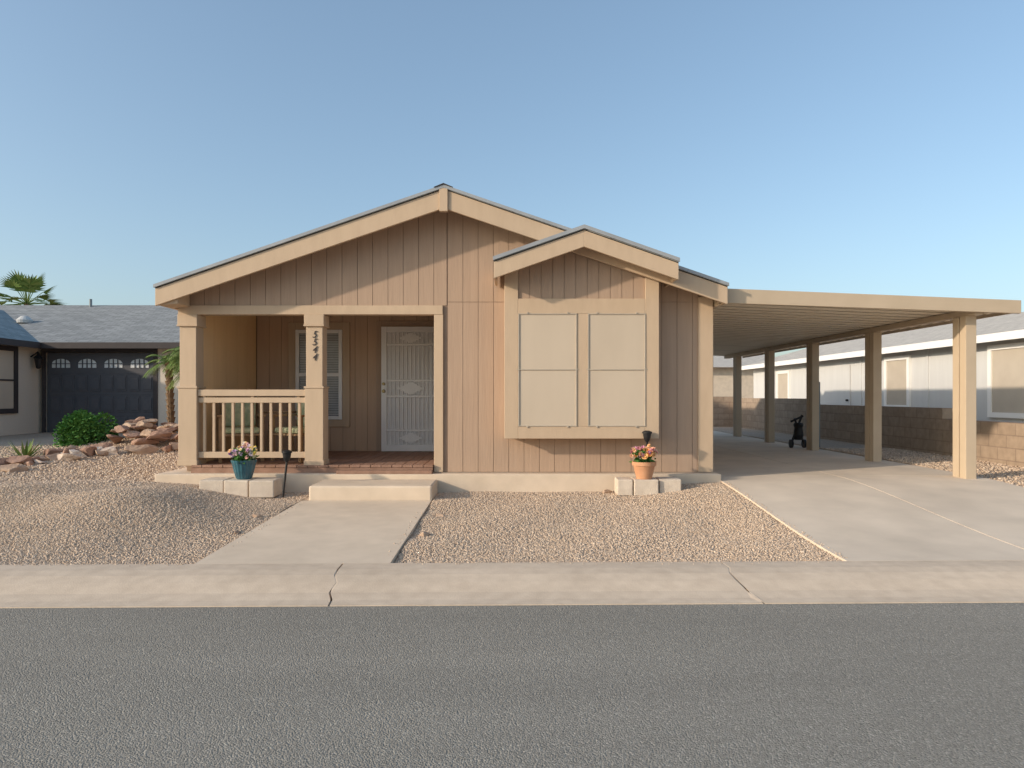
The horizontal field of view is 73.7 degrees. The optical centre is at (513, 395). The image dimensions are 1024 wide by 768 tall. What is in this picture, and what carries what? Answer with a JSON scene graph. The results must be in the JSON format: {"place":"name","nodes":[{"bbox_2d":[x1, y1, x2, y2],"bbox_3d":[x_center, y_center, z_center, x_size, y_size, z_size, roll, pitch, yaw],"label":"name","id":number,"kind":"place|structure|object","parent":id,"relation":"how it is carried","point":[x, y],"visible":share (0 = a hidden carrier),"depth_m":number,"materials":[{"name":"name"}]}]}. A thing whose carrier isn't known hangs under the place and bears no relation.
{"place":"outdoors","nodes":[
{"label":"outdoors","id":0,"kind":"place"},
{"bbox_2d":[0,601,1023,767],"bbox_3d":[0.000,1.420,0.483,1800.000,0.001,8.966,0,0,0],"label":"road","id":1,"kind":"structure","parent":0,"point":[894,685],"depth_m":3.34,"materials":[{"name":"grey asphalt"}]},
{"bbox_2d":[0,427,1023,565],"bbox_3d":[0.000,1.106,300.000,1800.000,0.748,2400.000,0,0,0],"label":"ground","id":2,"kind":"structure","parent":0,"point":[38,438],"depth_m":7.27,"materials":[{"name":"beige gravel"}]},
{"bbox_2d":[0,458,8,464],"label":"landscape rock","id":3,"kind":"object","parent":2,"relation":"on","point":[3,461],"visible":0.66,"depth_m":10.30,"materials":[{"name":"brown stone"}]},
{"bbox_2d":[0,463,28,472],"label":"landscape rock","id":4,"kind":"object","parent":2,"relation":"on","point":[14,467],"visible":0.77,"depth_m":9.86,"materials":[{"name":"beige stone"}]},
{"bbox_2d":[5,455,31,463],"bbox_3d":[-7.574,0.985,10.383,0.416,0.157,0.298,0,0,15],"label":"landscape rock","id":5,"kind":"object","parent":2,"relation":"on","point":[19,459],"visible":0.63,"depth_m":10.35,"materials":[{"name":"brown stone"}]},
{"bbox_2d":[3,439,48,457],"bbox_3d":[-7.811,0.858,10.961,0.696,0.364,0.695,0,0,-37],"label":"agave plant","id":6,"kind":"object","parent":2,"relation":"on","point":[27,450],"visible":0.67,"depth_m":10.84,"materials":[{"name":"green plant"}]},
{"bbox_2d":[23,461,33,465],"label":"landscape rock","id":7,"kind":"object","parent":2,"relation":"on","point":[27,463],"visible":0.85,"depth_m":10.28,"materials":[{"name":"brown stone"}]},
{"bbox_2d":[0,270,68,304],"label":"palm tree","id":8,"kind":"object","parent":2,"relation":"on","point":[20,283],"visible":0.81,"depth_m":39.52,"materials":[{"name":"green plant"}]},
{"bbox_2d":[34,460,46,463],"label":"landscape rock","id":9,"kind":"object","parent":2,"relation":"on","point":[39,462],"visible":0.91,"depth_m":10.40,"materials":[{"name":"grey stone"}]},
{"bbox_2d":[34,455,49,460],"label":"landscape rock","id":10,"kind":"object","parent":2,"relation":"on","point":[42,457],"visible":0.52,"depth_m":10.72,"materials":[{"name":"brown stone"}]},
{"bbox_2d":[45,453,61,460],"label":"landscape rock","id":11,"kind":"object","parent":2,"relation":"on","point":[52,457],"visible":0.45,"depth_m":10.79,"materials":[{"name":"brown stone"}]},
{"bbox_2d":[43,448,63,454],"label":"landscape rock","id":12,"kind":"object","parent":2,"relation":"on","point":[50,451],"visible":0.37,"depth_m":11.12,"materials":[{"name":"brown stone"}]},
{"bbox_2d":[57,453,80,460],"bbox_3d":[-7.060,0.978,10.814,0.498,0.156,0.236,0,0,34],"label":"landscape rock","id":13,"kind":"object","parent":2,"relation":"on","point":[65,457],"visible":0.88,"depth_m":10.72,"materials":[{"name":"beige stone"}]},
{"bbox_2d":[63,447,77,453],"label":"landscape rock","id":14,"kind":"object","parent":2,"relation":"on","point":[66,450],"visible":0.27,"depth_m":10.93,"materials":[{"name":"stone"}]},
{"bbox_2d":[69,449,86,457],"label":"landscape rock","id":15,"kind":"object","parent":2,"relation":"on","point":[74,451],"visible":0.54,"depth_m":10.94,"materials":[{"name":"grey stone"}]},
{"bbox_2d":[52,408,118,447],"bbox_3d":[-7.651,0.676,12.270,1.130,0.911,0.964,0,0,0],"label":"shrub","id":16,"kind":"object","parent":2,"relation":"on","point":[79,428],"visible":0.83,"depth_m":12.06,"materials":[{"name":"green plant"}]},
{"bbox_2d":[80,446,96,456],"bbox_3d":[-6.926,0.917,11.083,0.232,0.206,0.197,0,0,0],"label":"landscape rock","id":17,"kind":"object","parent":2,"relation":"on","point":[88,451],"visible":0.89,"depth_m":11.03,"materials":[{"name":"brown stone"}]},
{"bbox_2d":[0,299,179,435],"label":"garage house","id":18,"kind":"structure","parent":2,"relation":"on","point":[58,363],"depth_m":17.43,"materials":[{"name":"paint"}]},
{"bbox_2d":[0,345,17,413],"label":"window","id":19,"kind":"structure","parent":18,"relation":"in","point":[8,354],"depth_m":16.34,"materials":[{"name":"white glass"}]},
{"bbox_2d":[42,348,157,432],"bbox_3d":[-10.530,-0.085,17.435,2.940,2.310,0.130,0,0,0],"label":"garage door","id":20,"kind":"structure","parent":18,"relation":"in","point":[115,384],"depth_m":17.42,"materials":[{"name":"grey paint"}]},
{"bbox_2d":[95,449,108,455],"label":"landscape rock","id":21,"kind":"object","parent":2,"relation":"on","point":[101,453],"visible":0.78,"depth_m":11.07,"materials":[{"name":"brown stone"}]},
{"bbox_2d":[91,442,113,447],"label":"landscape rock","id":22,"kind":"object","parent":2,"relation":"on","point":[105,444],"visible":0.35,"depth_m":11.44,"materials":[{"name":"beige stone"}]},
{"bbox_2d":[95,446,117,455],"bbox_3d":[-6.622,0.924,11.213,0.335,0.212,0.275,0,0,0],"label":"landscape rock","id":23,"kind":"object","parent":2,"relation":"on","point":[112,450],"visible":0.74,"depth_m":11.14,"materials":[{"name":"beige stone"}]},
{"bbox_2d":[106,434,122,443],"bbox_3d":[-6.920,0.751,11.847,0.254,0.180,0.340,0,0,-36],"label":"landscape rock","id":24,"kind":"object","parent":2,"relation":"on","point":[114,439],"visible":1,"depth_m":11.77,"materials":[{"name":"brown stone"}]},
{"bbox_2d":[131,426,146,429],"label":"landscape rock","id":25,"kind":"object","parent":2,"relation":"on","point":[137,427],"visible":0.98,"depth_m":12.03,"materials":[{"name":"brown stone"}]},
{"bbox_2d":[136,421,152,427],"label":"landscape rock","id":26,"kind":"object","parent":25,"relation":"on","point":[144,424],"visible":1,"depth_m":12.11,"materials":[{"name":"brown stone"}]},
{"bbox_2d":[124,444,158,453],"bbox_3d":[-6.202,0.915,11.389,0.524,0.208,0.266,0,0,-39],"label":"landscape rock","id":27,"kind":"object","parent":2,"relation":"on","point":[145,449],"visible":0.81,"depth_m":11.32,"materials":[{"name":"beige stone"}]},
{"bbox_2d":[131,438,159,444],"bbox_3d":[-6.304,0.787,11.716,0.436,0.142,0.294,0,0,-36],"label":"landscape rock","id":28,"kind":"object","parent":2,"relation":"on","point":[140,441],"visible":0.75,"depth_m":11.60,"materials":[{"name":"brown stone"}]},
{"bbox_2d":[123,432,143,437],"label":"landscape rock","id":29,"kind":"object","parent":28,"relation":"on","point":[133,435],"visible":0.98,"depth_m":11.68,"materials":[{"name":"brown stone"}]},
{"bbox_2d":[114,425,128,432],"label":"landscape rock","id":30,"kind":"object","parent":29,"relation":"on","point":[121,428],"visible":1,"depth_m":11.75,"materials":[{"name":"brown stone"}]},
{"bbox_2d":[146,430,171,438],"bbox_3d":[-6.111,0.667,11.769,0.408,0.163,0.263,0,0,-31],"label":"landscape rock","id":31,"kind":"object","parent":28,"relation":"on","point":[159,434],"visible":0.93,"depth_m":11.70,"materials":[{"name":"brown stone"}]},
{"bbox_2d":[154,437,169,440],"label":"landscape rock","id":32,"kind":"object","parent":28,"relation":"on","point":[162,438],"visible":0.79,"depth_m":11.74,"materials":[{"name":"brown stone"}]},
{"bbox_2d":[143,354,179,422],"bbox_3d":[-6.487,0.083,12.963,0.975,1.778,0.920,0,0,-25],"label":"palm tree","id":33,"kind":"object","parent":2,"relation":"on","point":[170,400],"visible":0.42,"depth_m":12.84,"materials":[{"name":"green plant"}]},
{"bbox_2d":[161,346,179,377],"bbox_3d":[-6.035,0.013,12.650,0.915,1.918,0.918,0,0,37],"label":"frond","id":34,"kind":"object","parent":33,"relation":"part of","point":[176,353],"visible":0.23,"depth_m":12.40,"materials":[{"name":"green plant"}]},
{"bbox_2d":[165,368,179,389],"bbox_3d":[-6.222,0.168,13.050,0.920,1.606,0.900,0,0,0],"label":"frond","id":35,"kind":"object","parent":33,"relation":"attached to","point":[177,377],"visible":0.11,"depth_m":12.80,"materials":[{"name":"green plant"}]},
{"bbox_2d":[160,445,170,452],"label":"landscape rock","id":36,"kind":"object","parent":2,"relation":"on","point":[167,448],"visible":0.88,"depth_m":11.49,"materials":[{"name":"brown stone"}]},
{"bbox_2d":[0,563,341,607],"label":"kerb","id":37,"kind":"structure","parent":2,"relation":"on","point":[164,585],"depth_m":4.92,"materials":[{"name":"concrete"}]},
{"bbox_2d":[169,441,177,450],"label":"landscape rock","id":38,"kind":"object","parent":2,"relation":"on","point":[174,445],"visible":0.45,"depth_m":11.65,"materials":[{"name":"brown stone"}]},
{"bbox_2d":[168,434,177,439],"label":"landscape rock","id":39,"kind":"object","parent":38,"relation":"on","point":[174,437],"visible":0.64,"depth_m":11.81,"materials":[{"name":"brown stone"}]},
{"bbox_2d":[157,427,177,431],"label":"landscape rock","id":40,"kind":"object","parent":39,"relation":"on","point":[170,429],"visible":0.77,"depth_m":11.97,"materials":[{"name":"brown stone"}]},
{"bbox_2d":[164,424,177,432],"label":"landscape rock","id":41,"kind":"object","parent":40,"relation":"on","point":[174,425],"visible":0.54,"depth_m":12.13,"materials":[{"name":"brown stone"}]},
{"bbox_2d":[199,477,233,492],"bbox_3d":[-3.730,1.145,8.600,0.307,0.210,0.365,0,0,0],"label":"paver block","id":42,"kind":"object","parent":2,"relation":"on","point":[216,484],"depth_m":8.42,"materials":[{"name":"grey concrete"}]},
{"bbox_2d":[224,477,258,496],"bbox_3d":[-3.410,1.145,8.580,0.310,0.210,0.368,0,0,0],"label":"paver block","id":43,"kind":"object","parent":2,"relation":"on","point":[234,486],"depth_m":8.40,"materials":[{"name":"grey concrete"}]},
{"bbox_2d":[227,442,258,479],"bbox_3d":[-3.376,0.803,8.567,0.361,0.471,0.372,0,0,0],"label":"flower pot","id":44,"kind":"object","parent":43,"relation":"on","point":[243,464],"visible":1,"depth_m":8.48,"materials":[{"name":"teal ceramic"}]},
{"bbox_2d":[252,514,262,517],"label":"landscape rock","id":45,"kind":"object","parent":2,"relation":"on","point":[256,515],"visible":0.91,"depth_m":7.23,"materials":[{"name":"beige stone"}]},
{"bbox_2d":[249,477,281,497],"bbox_3d":[-3.100,1.145,8.560,0.313,0.210,0.371,0,0,0],"label":"paver block","id":46,"kind":"object","parent":2,"relation":"on","point":[265,487],"depth_m":8.38,"materials":[{"name":"grey concrete"}]},
{"bbox_2d":[282,450,291,497],"bbox_3d":[-2.771,0.951,8.350,0.126,0.582,0.124,0,0,0],"label":"solar light","id":47,"kind":"object","parent":2,"relation":"on","point":[286,455],"visible":1,"depth_m":8.34,"materials":[{"name":"black metal"}]},
{"bbox_2d":[195,501,430,564],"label":"walkway","id":48,"kind":"structure","parent":2,"relation":"on","point":[342,532],"depth_m":6.40,"materials":[{"name":"concrete"}]},
{"bbox_2d":[309,479,437,502],"bbox_3d":[-1.720,1.240,8.529,1.480,0.320,0.658,0,0,0],"label":"concrete step","id":49,"kind":"object","parent":2,"relation":"on","point":[375,490],"visible":0.56,"depth_m":8.20,"materials":[{"name":"beige concrete"}]},
{"bbox_2d":[418,532,429,536],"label":"landscape rock","id":50,"kind":"object","parent":2,"relation":"on","point":[423,534],"visible":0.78,"depth_m":6.47,"materials":[{"name":"beige stone"}]},
{"bbox_2d":[155,467,720,492],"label":"foundation slab","id":51,"kind":"structure","parent":2,"relation":"on","point":[517,481],"depth_m":8.86,"materials":[{"name":"concrete"}]},
{"bbox_2d":[153,183,728,473],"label":"manufactured house","id":52,"kind":"structure","parent":51,"relation":"on","point":[443,327],"depth_m":9.06,"materials":[{"name":"beige wood"}]},
{"bbox_2d":[216,396,265,462],"bbox_3d":[-3.836,0.444,9.592,0.620,0.930,0.542,0,0,-26],"label":"patio chair","id":53,"kind":"object","parent":52,"relation":"on","point":[228,418],"visible":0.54,"depth_m":9.67,"materials":[{"name":"brown wood"}]},
{"bbox_2d":[263,411,296,458],"bbox_3d":[-3.430,0.565,10.050,0.500,0.690,0.500,0,0,0],"label":"patio table","id":54,"kind":"object","parent":52,"relation":"on","point":[267,442],"visible":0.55,"depth_m":9.97,"materials":[{"name":"brown wood"}]},
{"bbox_2d":[269,396,304,462],"bbox_3d":[-3.024,0.444,9.642,0.620,0.930,0.542,0,0,29],"label":"patio chair","id":55,"kind":"object","parent":52,"relation":"on","point":[285,431],"visible":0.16,"depth_m":9.52,"materials":[{"name":"brown wood"}]},
{"bbox_2d":[289,322,349,426],"bbox_3d":[-3.205,-0.353,11.267,1.010,1.722,0.059,0,0,0],"label":"window","id":56,"kind":"structure","parent":52,"relation":"in","point":[338,334],"depth_m":11.26,"materials":[{"name":"glass"}]},
{"bbox_2d":[376,321,433,450],"bbox_3d":[-1.685,-0.166,11.232,1.150,2.148,0.129,0,0,0],"label":"door","id":57,"kind":"structure","parent":52,"relation":"in","point":[404,349],"depth_m":11.25,"materials":[{"name":"white metal"}]},
{"bbox_2d":[504,252,658,438],"bbox_3d":[0.877,-0.719,8.894,1.983,2.532,0.327,0,0,0],"label":"bay window","id":58,"kind":"structure","parent":52,"relation":"in","point":[581,333],"depth_m":8.75,"materials":[{"name":"paint"}]},
{"bbox_2d":[330,562,762,605],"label":"sidewalk","id":59,"kind":"structure","parent":2,"relation":"on","point":[523,583],"depth_m":4.96,"materials":[{"name":"concrete"}]},
{"bbox_2d":[615,477,632,495],"bbox_3d":[1.380,1.130,8.550,0.194,0.200,0.282,0,0,0],"label":"paver block","id":60,"kind":"object","parent":2,"relation":"on","point":[623,486],"depth_m":8.41,"materials":[{"name":"grey concrete"}]},
{"bbox_2d":[631,477,658,495],"bbox_3d":[1.640,1.130,8.530,0.307,0.200,0.288,0,0,0],"label":"paver block","id":61,"kind":"object","parent":2,"relation":"on","point":[645,486],"depth_m":8.39,"materials":[{"name":"grey concrete"}]},
{"bbox_2d":[629,443,658,478],"bbox_3d":[1.624,0.810,8.504,0.371,0.438,0.348,0,0,0],"label":"flower pot","id":62,"kind":"object","parent":61,"relation":"on","point":[643,463],"visible":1,"depth_m":8.43,"materials":[{"name":"ceramic"}]},
{"bbox_2d":[642,430,651,448],"bbox_3d":[1.700,0.815,8.680,0.124,0.750,0.124,0,0,0],"label":"solar light","id":63,"kind":"object","parent":2,"relation":"on","point":[646,435],"visible":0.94,"depth_m":8.64,"materials":[{"name":"black metal"}]},
{"bbox_2d":[655,477,680,492],"bbox_3d":[1.940,1.130,8.570,0.273,0.200,0.283,0,0,0],"label":"paver block","id":64,"kind":"object","parent":2,"relation":"on","point":[669,484],"depth_m":8.43,"materials":[{"name":"grey concrete"}]},
{"bbox_2d":[713,397,732,426],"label":"block wall","id":65,"kind":"structure","parent":2,"relation":"on","point":[722,411],"depth_m":24.00,"materials":[{"name":"concrete"}]},
{"bbox_2d":[713,355,764,397],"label":"neighbour house","id":66,"kind":"structure","parent":2,"relation":"on","point":[722,377],"depth_m":32.00,"materials":[{"name":"white paint"}]},
{"bbox_2d":[819,382,819,446],"bbox_3d":[6.415,0.410,14.543,0.170,1.420,0.215,0,0,0],"label":"utility pedestal","id":67,"kind":"object","parent":2,"relation":"on","point":[819,414],"visible":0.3,"depth_m":14.45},
{"bbox_2d":[722,560,1023,603],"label":"sidewalk","id":68,"kind":"structure","parent":2,"relation":"on","point":[851,582],"depth_m":5.02,"materials":[{"name":"concrete"}]},
{"bbox_2d":[742,312,1023,422],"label":"neighbour house","id":69,"kind":"structure","parent":2,"relation":"on","point":[917,367],"depth_m":16.09,"materials":[{"name":"paint"}]},
{"bbox_2d":[776,370,789,397],"bbox_3d":[9.469,-0.330,23.950,0.058,1.100,1.100,0,0,0],"label":"window","id":70,"kind":"structure","parent":69,"relation":"in","point":[782,377],"depth_m":23.92,"materials":[{"name":"white plastic"}]},
{"bbox_2d":[833,365,850,404],"bbox_3d":[9.447,0.090,19.700,0.095,1.940,1.000,0,0,0],"label":"door","id":71,"kind":"structure","parent":69,"relation":"in","point":[841,374],"depth_m":19.62,"materials":[{"name":"paint"}]},
{"bbox_2d":[884,355,910,406],"bbox_3d":[9.469,-0.330,16.850,0.058,1.300,1.100,0,0,0],"label":"window","id":72,"kind":"structure","parent":69,"relation":"in","point":[897,369],"depth_m":16.82,"materials":[{"name":"white plastic"}]},
{"bbox_2d":[987,342,1023,418],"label":"window","id":73,"kind":"structure","parent":69,"relation":"in","point":[1005,362],"depth_m":13.12,"materials":[{"name":"white plastic"}]},
{"bbox_2d":[742,398,1023,466],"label":"block wall","id":74,"kind":"structure","parent":2,"relation":"on","point":[924,429],"depth_m":13.61,"materials":[{"name":"concrete"}]},
{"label":"landscape rock","id":75,"kind":"object","parent":2,"relation":"on","visible":0},
{"bbox_2d":[133,417,145,422],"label":"landscape rock","id":76,"kind":"object","parent":75,"relation":"on","point":[138,419],"visible":0.48,"depth_m":12.41,"materials":[{"name":"brown stone"}]},
{"bbox_2d":[0,0,1023,356],"label":"sky","id":77,"kind":"structure","parent":0,"point":[829,146],"materials":[{"name":"blue"}]},
{"bbox_2d":[713,431,1023,560],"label":"driveway","id":78,"kind":"structure","parent":0,"point":[850,507],"depth_m":7.63,"materials":[{"name":"concrete"}]},
{"bbox_2d":[788,415,805,447],"bbox_3d":[5.974,0.741,14.350,0.314,0.699,0.200,0,0,0],"label":"golf cart trolley","id":79,"kind":"object","parent":78,"relation":"on","point":[798,431],"visible":0.98,"depth_m":14.30,"materials":[{"name":"black metal"}]},
{"bbox_2d":[713,289,1020,478],"bbox_3d":[4.607,-0.142,14.235,3.885,2.496,10.870,0,0,0],"label":"carport","id":80,"kind":"object","parent":78,"relation":"on","point":[768,324],"visible":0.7,"depth_m":10.47,"materials":[{"name":"metal"}]},
{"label":"landscape rock","id":81,"kind":"object","parent":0,"visible":0},
{"bbox_2d":[141,419,157,424],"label":"landscape rock","id":82,"kind":"object","parent":81,"relation":"on","point":[153,421],"visible":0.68,"depth_m":12.29,"materials":[{"name":"brown stone"}]},
{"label":"landscape rock","id":83,"kind":"object","parent":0,"visible":0},
{"bbox_2d":[110,428,135,432],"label":"landscape rock","id":84,"kind":"object","parent":83,"relation":"on","point":[113,430],"visible":0.41,"depth_m":12.05,"materials":[{"name":"brown stone"}]},
{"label":"landscape rock","id":85,"kind":"object","parent":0,"visible":0},
{"bbox_2d":[123,422,136,426],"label":"landscape rock","id":86,"kind":"object","parent":85,"relation":"on","point":[128,424],"visible":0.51,"depth_m":12.12,"materials":[{"name":"beige stone"}]},
{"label":"landscape rock","id":87,"kind":"object","parent":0,"visible":0},
{"bbox_2d":[139,429,155,436],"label":"landscape rock","id":88,"kind":"object","parent":87,"relation":"on","point":[147,431],"visible":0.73,"depth_m":11.72,"materials":[{"name":"beige stone"}]}
]}

